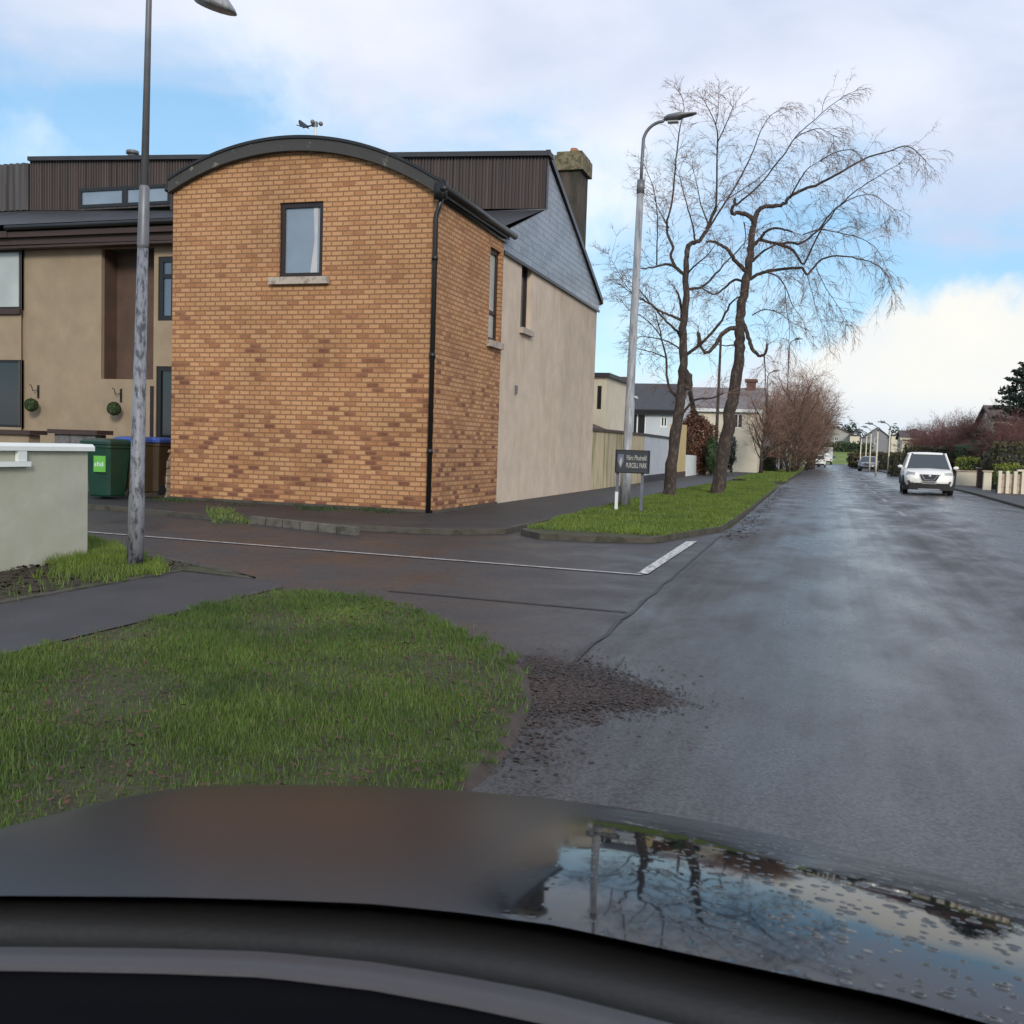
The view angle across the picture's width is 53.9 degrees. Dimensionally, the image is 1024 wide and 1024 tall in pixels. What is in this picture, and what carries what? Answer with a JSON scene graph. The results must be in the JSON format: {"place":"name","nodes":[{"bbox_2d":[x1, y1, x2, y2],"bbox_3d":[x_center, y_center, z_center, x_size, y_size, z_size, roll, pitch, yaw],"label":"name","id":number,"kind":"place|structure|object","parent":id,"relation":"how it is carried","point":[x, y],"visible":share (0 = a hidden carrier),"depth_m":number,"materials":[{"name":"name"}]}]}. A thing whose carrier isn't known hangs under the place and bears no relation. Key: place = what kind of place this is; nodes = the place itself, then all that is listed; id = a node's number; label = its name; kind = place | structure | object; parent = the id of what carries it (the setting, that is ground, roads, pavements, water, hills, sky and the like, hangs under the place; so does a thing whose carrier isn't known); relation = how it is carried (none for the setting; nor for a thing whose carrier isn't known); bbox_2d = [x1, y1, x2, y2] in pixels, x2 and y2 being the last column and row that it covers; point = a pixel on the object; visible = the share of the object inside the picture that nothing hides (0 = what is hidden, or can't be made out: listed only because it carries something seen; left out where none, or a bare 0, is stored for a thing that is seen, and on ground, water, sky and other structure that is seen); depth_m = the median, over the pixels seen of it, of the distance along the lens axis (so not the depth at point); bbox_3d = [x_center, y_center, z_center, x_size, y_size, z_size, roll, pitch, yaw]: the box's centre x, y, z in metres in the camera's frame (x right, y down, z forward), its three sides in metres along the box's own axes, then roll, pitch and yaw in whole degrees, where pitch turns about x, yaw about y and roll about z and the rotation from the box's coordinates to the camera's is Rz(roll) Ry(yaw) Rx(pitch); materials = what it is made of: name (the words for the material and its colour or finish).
{"place":"outdoors","nodes":[
{"label":"outdoors","id":0,"kind":"place"},
{"bbox_2d":[0,556,243,599],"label":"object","id":1,"kind":"object","parent":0,"point":[188,567],"depth_m":9.19,"materials":[{"name":"soil"}]},
{"bbox_2d":[0,442,94,570],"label":"block wall","id":2,"kind":"structure","parent":1,"relation":"on","point":[43,500],"depth_m":10.09,"materials":[{"name":"white paint"}]},
{"bbox_2d":[9,532,169,599],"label":"grass","id":3,"kind":"structure","parent":1,"relation":"on","point":[103,551],"depth_m":10.00,"materials":[{"name":"green plant"}]},
{"bbox_2d":[0,558,199,597],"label":"wall foot leaves","id":4,"kind":"object","parent":1,"relation":"on","point":[45,566],"visible":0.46,"depth_m":9.21,"materials":[{"name":"plant"}]},
{"bbox_2d":[127,0,236,565],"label":"street lamp","id":5,"kind":"object","parent":1,"relation":"on","point":[136,526],"visible":0.94,"depth_m":10.01,"materials":[{"name":"metal"}]},
{"bbox_2d":[88,491,162,497],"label":"driveway","id":6,"kind":"structure","parent":0,"point":[153,495],"depth_m":21.94,"materials":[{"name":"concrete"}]},
{"bbox_2d":[113,436,165,494],"bbox_3d":[-7.757,-0.965,20.995,0.709,1.207,0.900,3,4,22],"label":"wheelie bin","id":7,"kind":"object","parent":6,"relation":"on","point":[149,466],"visible":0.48,"depth_m":20.82,"materials":[{"name":"brown plastic"}]},
{"bbox_2d":[152,437,170,492],"bbox_3d":[-7.581,-0.981,21.317,0.709,1.207,0.900,3,4,10],"label":"wheelie bin","id":8,"kind":"object","parent":6,"relation":"on","point":[161,448],"visible":0.33,"depth_m":21.03,"materials":[{"name":"brown plastic"}]},
{"bbox_2d":[158,449,170,496],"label":"stone pillar","id":9,"kind":"structure","parent":6,"relation":"on","point":[168,486],"depth_m":21.36,"materials":[{"name":"beige stone"}]},
{"bbox_2d":[0,571,282,653],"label":"footpath","id":10,"kind":"structure","parent":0,"point":[64,616],"depth_m":8.00,"materials":[{"name":"grey concrete"}]},
{"bbox_2d":[0,587,531,828],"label":"verge","id":11,"kind":"structure","parent":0,"point":[470,766],"depth_m":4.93,"materials":[{"name":"green plant"}]},
{"bbox_2d":[0,588,521,814],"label":"fallen leaves","id":12,"kind":"object","parent":11,"relation":"on","point":[202,783],"visible":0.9,"depth_m":5.23,"materials":[{"name":"plant"}]},
{"bbox_2d":[4,509,729,693],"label":"side road","id":13,"kind":"structure","parent":0,"point":[529,628],"depth_m":11.31,"materials":[{"name":"grey asphalt"}]},
{"bbox_2d":[0,429,47,442],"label":"garden wall","id":14,"kind":"structure","parent":13,"relation":"on","point":[21,436],"depth_m":22.99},
{"bbox_2d":[0,554,255,603],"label":"kerb","id":15,"kind":"structure","parent":13,"relation":"on","point":[104,583],"depth_m":9.49,"materials":[{"name":"concrete"}]},
{"bbox_2d":[249,516,358,535],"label":"kerb stones","id":16,"kind":"object","parent":13,"relation":"on","point":[316,526],"visible":0.81,"depth_m":15.61,"materials":[{"name":"grey concrete"}]},
{"bbox_2d":[87,531,641,574],"bbox_3d":[-8.806,0.102,15.399,22.156,0.001,0.263,3,4,22],"label":"line marking","id":17,"kind":"object","parent":13,"relation":"on","point":[384,554],"visible":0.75,"depth_m":12.41,"materials":[{"name":"paint"}]},
{"bbox_2d":[278,590,533,790],"bbox_3d":[-2.233,1.384,-0.999,2.804,0.032,20.443,2,4,8],"label":"verge edge","id":18,"kind":"object","parent":13,"relation":"on","point":[480,774],"visible":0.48,"depth_m":4.73,"materials":[{"name":"brown"}]},
{"bbox_2d":[387,535,721,670],"bbox_3d":[0.865,0.641,11.943,2.402,0.001,11.200,3,4,17],"label":"road joint","id":19,"kind":"object","parent":13,"relation":"on","point":[608,632],"visible":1,"depth_m":8.97,"materials":[{"name":"black asphalt"}]},
{"bbox_2d":[638,541,696,573],"bbox_3d":[2.139,0.571,13.564,0.163,0.001,4.557,3,4,17],"label":"stop line marking","id":20,"kind":"object","parent":13,"relation":"on","point":[665,558],"visible":1,"depth_m":13.16,"materials":[{"name":"paint"}]},
{"bbox_2d":[88,472,752,528],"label":"corner footpath","id":21,"kind":"structure","parent":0,"point":[499,516],"depth_m":19.03,"materials":[{"name":"grey concrete"}]},
{"bbox_2d":[80,438,130,497],"bbox_3d":[-8.182,-0.878,20.382,0.709,1.207,0.900,3,4,14],"label":"wheelie bin","id":22,"kind":"object","parent":21,"relation":"on","point":[108,461],"visible":0.84,"depth_m":20.10,"materials":[{"name":"green plastic"}]},
{"bbox_2d":[206,505,251,524],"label":"kerb weeds","id":23,"kind":"object","parent":21,"relation":"on","point":[214,513],"visible":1,"depth_m":16.63,"materials":[{"name":"green plant"}]},
{"bbox_2d":[147,496,400,513],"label":"wall foot weeds","id":24,"kind":"object","parent":21,"relation":"on","point":[175,499],"depth_m":19.41,"materials":[{"name":"green plant"}]},
{"bbox_2d":[0,0,1023,436],"label":"sky","id":25,"kind":"structure","parent":0,"point":[586,76],"materials":[{"name":"blue"}]},
{"bbox_2d":[526,479,774,536],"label":"corner verge","id":26,"kind":"structure","parent":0,"point":[573,532],"depth_m":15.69,"materials":[{"name":"green plant"}]},
{"bbox_2d":[614,449,649,510],"bbox_3d":[2.555,-0.649,21.450,0.739,1.341,0.110,3,4,17],"label":"street name sign","id":27,"kind":"object","parent":26,"relation":"on","point":[630,461],"visible":1,"depth_m":21.40,"materials":[{"name":"black plastic"}]},
{"bbox_2d":[619,109,696,505],"bbox_3d":[3.309,-4.543,22.977,1.301,9.009,0.300,4,4,17],"label":"street lamp","id":28,"kind":"object","parent":26,"relation":"on","point":[625,478],"visible":0.87,"depth_m":23.07,"materials":[{"name":"metal"}]},
{"bbox_2d":[590,73,771,495],"bbox_3d":[4.575,-6.512,29.080,5.659,12.422,3.910,3,4,17],"label":"birch tree","id":29,"kind":"object","parent":26,"relation":"on","point":[684,383],"visible":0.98,"depth_m":28.91,"materials":[{"name":"brown plant"}]},
{"bbox_2d":[469,464,1023,897],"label":"road","id":30,"kind":"structure","parent":0,"point":[853,641],"depth_m":6.06,"materials":[{"name":"grey asphalt"}]},
{"bbox_2d":[0,785,1023,1023],"bbox_3d":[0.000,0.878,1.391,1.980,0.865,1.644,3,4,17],"label":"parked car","id":31,"kind":"object","parent":30,"relation":"on","point":[281,904],"visible":1,"depth_m":1.29,"materials":[{"name":"black paint"}]},
{"bbox_2d":[489,640,743,792],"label":"kerb leaf litter","id":32,"kind":"object","parent":30,"relation":"on","point":[573,686],"visible":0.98,"depth_m":5.73,"materials":[{"name":"brown plant"}]},
{"bbox_2d":[726,487,790,538],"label":"gutter leaf litter","id":33,"kind":"object","parent":30,"relation":"on","point":[762,511],"visible":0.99,"depth_m":22.19,"materials":[{"name":"brown plant"}]},
{"bbox_2d":[774,368,839,468],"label":"bare tree","id":34,"kind":"object","parent":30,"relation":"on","point":[810,466],"visible":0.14,"depth_m":99.25,"materials":[{"name":"brown wood"}]},
{"bbox_2d":[857,456,878,470],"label":"family car","id":35,"kind":"object","parent":30,"relation":"on","point":[863,462],"visible":0.89,"depth_m":100.90,"materials":[{"name":"grey paint"}]},
{"bbox_2d":[898,452,958,494],"bbox_3d":[16.994,-1.617,41.292,2.289,1.682,4.422,3,4,19],"label":"family car","id":36,"kind":"object","parent":30,"relation":"on","point":[926,471],"visible":1,"depth_m":39.86,"materials":[{"name":"white paint"}]},
{"bbox_2d":[729,462,805,528],"bbox_3d":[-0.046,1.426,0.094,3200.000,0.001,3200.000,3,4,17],"label":"ground","id":37,"kind":"structure","parent":0,"point":[777,486],"depth_m":36.69,"materials":[{"name":"grey concrete"}]},
{"bbox_2d":[0,163,29,429],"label":"terraced house","id":38,"kind":"structure","parent":37,"relation":"on","point":[13,188],"depth_m":26.52,"materials":[{"name":"beige paint"}]},
{"bbox_2d":[0,250,23,314],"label":"window","id":39,"kind":"structure","parent":38,"relation":"in","point":[9,259],"depth_m":26.41,"materials":[{"name":"glass"}]},
{"bbox_2d":[0,360,23,427],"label":"window","id":40,"kind":"structure","parent":38,"relation":"in","point":[9,369],"depth_m":26.61,"materials":[{"name":"grey glass"}]},
{"bbox_2d":[47,429,112,490],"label":"garden wall","id":41,"kind":"structure","parent":37,"relation":"on","point":[70,436],"depth_m":22.86,"materials":[{"name":"grey concrete"}]},
{"bbox_2d":[0,135,602,512],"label":"corner house","id":42,"kind":"structure","parent":37,"relation":"on","point":[332,322],"depth_m":20.47,"materials":[{"name":"brick"}]},
{"bbox_2d":[79,186,123,207],"bbox_3d":[-12.014,-9.220,29.534,1.606,0.561,0.080,3,4,17],"label":"window","id":43,"kind":"structure","parent":42,"relation":"in","point":[104,196],"depth_m":29.53,"materials":[{"name":"glass"}]},
{"bbox_2d":[106,388,121,415],"bbox_3d":[-10.041,-2.777,25.412,0.357,0.717,0.450,1,4,-18],"label":"hanging topiary","id":44,"kind":"object","parent":42,"relation":"attached to","point":[115,409],"visible":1,"depth_m":25.32,"materials":[{"name":"green plant"}]},
{"bbox_2d":[124,184,169,205],"bbox_3d":[-10.507,-9.141,29.063,1.556,0.561,0.080,3,4,17],"label":"window","id":45,"kind":"structure","parent":42,"relation":"in","point":[158,195],"depth_m":29.02,"materials":[{"name":"grey glass"}]},
{"bbox_2d":[156,366,171,437],"bbox_3d":[-8.578,-2.221,25.333,0.810,2.857,0.080,3,4,17],"label":"door","id":46,"kind":"structure","parent":42,"relation":"in","point":[164,373],"depth_m":25.35,"materials":[{"name":"grey glass"}]},
{"bbox_2d":[158,257,172,320],"bbox_3d":[-8.427,-5.559,25.100,0.834,1.580,0.080,3,4,17],"label":"window","id":47,"kind":"structure","parent":42,"relation":"in","point":[165,263],"depth_m":25.16,"materials":[{"name":"glass"}]},
{"bbox_2d":[268,202,329,284],"bbox_3d":[-4.127,-5.258,19.713,1.295,1.591,0.230,3,4,17],"label":"window","id":48,"kind":"structure","parent":42,"relation":"in","point":[301,249],"depth_m":19.78,"materials":[{"name":"glass"}]},
{"bbox_2d":[486,248,503,349],"bbox_3d":[-0.404,-4.673,22.085,0.250,2.139,0.924,3,4,17],"label":"window","id":49,"kind":"structure","parent":42,"relation":"in","point":[491,342],"depth_m":22.28,"materials":[{"name":"glass"}]},
{"bbox_2d":[519,266,533,336],"bbox_3d":[0.297,-5.140,24.454,0.290,1.667,0.957,3,4,17],"label":"window","id":50,"kind":"structure","parent":42,"relation":"in","point":[522,329],"depth_m":24.73,"materials":[{"name":"glass"}]},
{"bbox_2d":[88,473,732,534],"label":"kerb","id":51,"kind":"structure","parent":37,"relation":"on","point":[511,529],"depth_m":16.59,"materials":[{"name":"concrete"}]},
{"bbox_2d":[593,373,626,430],"bbox_3d":[3.627,-3.090,39.031,1.028,4.270,4.150,3,4,17],"label":"annex","id":52,"kind":"object","parent":37,"relation":"on","point":[609,400],"visible":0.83,"depth_m":37.53,"materials":[{"name":"beige paint"}]},
{"bbox_2d":[590,428,645,489],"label":"yard wall","id":53,"kind":"structure","parent":37,"relation":"on","point":[606,443],"depth_m":34.48,"materials":[{"name":"beige wood"}]},
{"bbox_2d":[521,488,774,542],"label":"kerb","id":54,"kind":"structure","parent":37,"relation":"on","point":[592,538],"depth_m":15.40,"materials":[{"name":"concrete"}]},
{"bbox_2d":[644,434,668,481],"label":"yard wall","id":55,"kind":"structure","parent":37,"relation":"on","point":[657,446],"depth_m":44.32,"materials":[{"name":"grey paint"}]},
{"bbox_2d":[622,377,696,436],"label":"detached house","id":56,"kind":"structure","parent":37,"relation":"on","point":[656,418],"depth_m":58.35,"materials":[{"name":"grey paint"}]},
{"bbox_2d":[634,414,646,432],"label":"window","id":57,"kind":"structure","parent":56,"relation":"in","point":[639,419],"depth_m":58.34,"materials":[{"name":"white paint"}]},
{"bbox_2d":[670,424,686,477],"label":"yard wall","id":58,"kind":"structure","parent":37,"relation":"on","point":[681,471],"depth_m":51.96,"materials":[{"name":"beige paint"}]},
{"bbox_2d":[682,407,720,474],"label":"beech tree","id":59,"kind":"object","parent":37,"relation":"on","point":[697,447],"visible":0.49,"depth_m":57.71,"materials":[{"name":"brown plant"}]},
{"bbox_2d":[704,434,717,475],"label":"green shrub","id":60,"kind":"object","parent":37,"relation":"on","point":[710,455],"visible":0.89,"depth_m":56.73,"materials":[{"name":"green plant"}]},
{"bbox_2d":[713,339,721,473],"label":"utility pole","id":61,"kind":"object","parent":37,"relation":"on","point":[718,392],"visible":0.42,"depth_m":60.71,"materials":[{"name":"brown wood"}]},
{"bbox_2d":[692,379,768,472],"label":"detached house","id":62,"kind":"structure","parent":37,"relation":"on","point":[747,459],"depth_m":70.55,"materials":[{"name":"beige paint"}]},
{"bbox_2d":[727,436,737,473],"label":"dark shrub","id":63,"kind":"object","parent":37,"relation":"on","point":[732,457],"visible":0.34,"depth_m":61.42,"materials":[{"name":"green plant"}]},
{"bbox_2d":[763,446,779,470],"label":"garden hedge","id":64,"kind":"object","parent":37,"relation":"on","point":[768,464],"visible":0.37,"depth_m":75.67,"materials":[{"name":"green plant"}]},
{"bbox_2d":[759,370,818,447],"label":"bare tree","id":65,"kind":"object","parent":37,"relation":"on","point":[784,401],"visible":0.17,"depth_m":80.57,"materials":[{"name":"brown wood"}]},
{"bbox_2d":[764,396,821,471],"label":"bare tree","id":66,"kind":"object","parent":37,"relation":"on","point":[785,459],"visible":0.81,"depth_m":72.82,"materials":[{"name":"brown plant"}]},
{"bbox_2d":[752,354,839,471],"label":"bare tree","id":67,"kind":"object","parent":37,"relation":"on","point":[807,390],"visible":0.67,"depth_m":74.69,"materials":[{"name":"brown wood"}]},
{"bbox_2d":[771,388,834,469],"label":"bare tree","id":68,"kind":"object","parent":37,"relation":"on","point":[800,460],"visible":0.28,"depth_m":82.14,"materials":[{"name":"brown plant"}]},
{"bbox_2d":[675,68,954,493],"bbox_3d":[8.989,-6.922,30.812,8.238,13.245,4.532,3,4,17],"label":"birch tree","id":69,"kind":"object","parent":37,"relation":"on","point":[719,485],"visible":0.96,"depth_m":31.02,"materials":[{"name":"brown plant"}]},
{"bbox_2d":[788,379,847,470],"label":"bare tree","id":70,"kind":"object","parent":37,"relation":"on","point":[808,464],"visible":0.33,"depth_m":90.41,"materials":[{"name":"brown plant"}]},
{"bbox_2d":[793,382,853,468],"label":"bare tree","id":71,"kind":"object","parent":37,"relation":"on","point":[828,447],"visible":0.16,"depth_m":104.62,"materials":[{"name":"brown plant"}]},
{"bbox_2d":[825,427,853,444],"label":"bungalow","id":72,"kind":"object","parent":37,"relation":"on","point":[844,437],"visible":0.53,"depth_m":213.35,"materials":[{"name":"white paint"}]},
{"bbox_2d":[821,441,872,452],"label":"hedge","id":73,"kind":"object","parent":37,"relation":"on","point":[849,447],"visible":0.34,"depth_m":197.84,"materials":[{"name":"green plant"}]},
{"bbox_2d":[846,450,867,467],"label":"roadside hedge","id":74,"kind":"object","parent":37,"relation":"on","point":[852,459],"visible":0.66,"depth_m":120.24,"materials":[{"name":"green plant"}]},
{"bbox_2d":[860,427,890,452],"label":"bungalow","id":75,"kind":"object","parent":37,"relation":"on","point":[883,441],"visible":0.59,"depth_m":208.32,"materials":[{"name":"paint"}]},
{"bbox_2d":[867,451,904,469],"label":"hedge","id":76,"kind":"object","parent":37,"relation":"on","point":[882,457],"visible":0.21,"depth_m":110.80,"materials":[{"name":"green plant"}]},
{"bbox_2d":[888,451,904,475],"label":"boundary hedge","id":77,"kind":"object","parent":37,"relation":"on","point":[896,459],"visible":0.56,"depth_m":78.63,"materials":[{"name":"green plant"}]},
{"bbox_2d":[901,444,956,478],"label":"long hedge","id":78,"kind":"object","parent":37,"relation":"on","point":[916,448],"visible":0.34,"depth_m":71.48,"materials":[{"name":"green plant"}]},
{"bbox_2d":[907,418,951,448],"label":"bare tree","id":79,"kind":"object","parent":37,"relation":"on","point":[921,438],"visible":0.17,"depth_m":83.27,"materials":[{"name":"brown plant"}]},
{"bbox_2d":[922,412,967,465],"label":"bare tree","id":80,"kind":"object","parent":37,"relation":"on","point":[940,442],"visible":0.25,"depth_m":77.17,"materials":[{"name":"brown plant"}]},
{"bbox_2d":[877,470,1023,508],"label":"kerb","id":81,"kind":"structure","parent":37,"relation":"on","point":[997,500],"depth_m":36.52,"materials":[{"name":"concrete"}]},
{"bbox_2d":[935,403,994,466],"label":"bare tree","id":82,"kind":"object","parent":37,"relation":"on","point":[958,431],"visible":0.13,"depth_m":68.84,"materials":[{"name":"brown plant"}]},
{"bbox_2d":[955,470,976,485],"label":"garden wall","id":83,"kind":"structure","parent":37,"relation":"on","point":[965,477],"depth_m":52.31,"materials":[{"name":"beige paint"}]},
{"bbox_2d":[948,412,983,463],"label":"bare tree","id":84,"kind":"object","parent":37,"relation":"on","point":[967,432],"visible":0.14,"depth_m":66.67,"materials":[{"name":"brown plant"}]},
{"bbox_2d":[955,456,980,470],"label":"golden hedge","id":85,"kind":"object","parent":37,"relation":"on","point":[966,464],"visible":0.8,"depth_m":53.24,"materials":[{"name":"green plant"}]},
{"bbox_2d":[947,438,988,460],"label":"green hedge","id":86,"kind":"object","parent":37,"relation":"on","point":[956,454],"visible":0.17,"depth_m":59.73,"materials":[{"name":"green plant"}]},
{"bbox_2d":[954,404,996,442],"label":"bare tree","id":87,"kind":"object","parent":37,"relation":"on","point":[983,421],"visible":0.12,"depth_m":64.41,"materials":[{"name":"brown plant"}]},
{"bbox_2d":[977,447,993,473],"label":"olive shrub","id":88,"kind":"object","parent":37,"relation":"on","point":[984,462],"visible":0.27,"depth_m":48.65,"materials":[{"name":"green plant"}]},
{"bbox_2d":[959,406,1022,460],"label":"bare tree","id":89,"kind":"object","parent":37,"relation":"on","point":[974,444],"visible":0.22,"depth_m":55.25,"materials":[{"name":"brown plant"}]},
{"bbox_2d":[959,361,1023,455],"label":"conifer tree","id":90,"kind":"object","parent":37,"relation":"on","point":[1010,398],"visible":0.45,"depth_m":57.66,"materials":[{"name":"green plant"}]},
{"bbox_2d":[974,405,1021,443],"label":"detached house","id":91,"kind":"structure","parent":37,"relation":"on","point":[983,411],"depth_m":64.36,"materials":[{"name":"beige paint"}]},
{"bbox_2d":[979,406,1023,450],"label":"bare tree","id":92,"kind":"object","parent":37,"relation":"on","point":[1019,429],"visible":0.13,"depth_m":54.25,"materials":[{"name":"brown plant"}]},
{"bbox_2d":[984,418,1023,447],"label":"bare tree","id":93,"kind":"object","parent":37,"relation":"on","point":[1009,435],"visible":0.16,"depth_m":50.68,"materials":[{"name":"brown plant"}]},
{"bbox_2d":[989,439,1023,488],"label":"brown hedge","id":94,"kind":"object","parent":37,"relation":"on","point":[1011,452],"visible":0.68,"depth_m":47.20,"materials":[{"name":"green plant"}]},
{"bbox_2d":[991,462,1023,491],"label":"green hedge","id":95,"kind":"object","parent":37,"relation":"on","point":[1011,469],"visible":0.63,"depth_m":42.76,"materials":[{"name":"green plant"}]},
{"bbox_2d":[997,469,1023,493],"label":"pier wall","id":96,"kind":"structure","parent":37,"relation":"on","point":[1009,483],"depth_m":41.66,"materials":[{"name":"beige paint"}]},
{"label":"gate pier","id":97,"kind":"object","parent":37,"relation":"on","visible":0},
{"bbox_2d":[685,455,698,475],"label":"yard gate","id":98,"kind":"structure","parent":97,"relation":"attached to","point":[690,465],"depth_m":55.51,"materials":[{"name":"white paint"}]},
{"bbox_2d":[878,469,1023,504],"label":"pavement","id":99,"kind":"structure","parent":0,"point":[1017,498],"depth_m":40.61,"materials":[{"name":"grey concrete"}]},
{"label":"far verge","id":100,"kind":"structure","parent":0,"visible":0},
{"bbox_2d":[735,377,798,472],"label":"bare tree","id":101,"kind":"object","parent":100,"relation":"on","point":[764,424],"visible":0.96,"depth_m":65.97,"materials":[{"name":"brown plant"}]},
{"bbox_2d":[733,466,804,481],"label":"grass","id":102,"kind":"structure","parent":100,"relation":"on","point":[778,475],"depth_m":58.31,"materials":[{"name":"green plant"}]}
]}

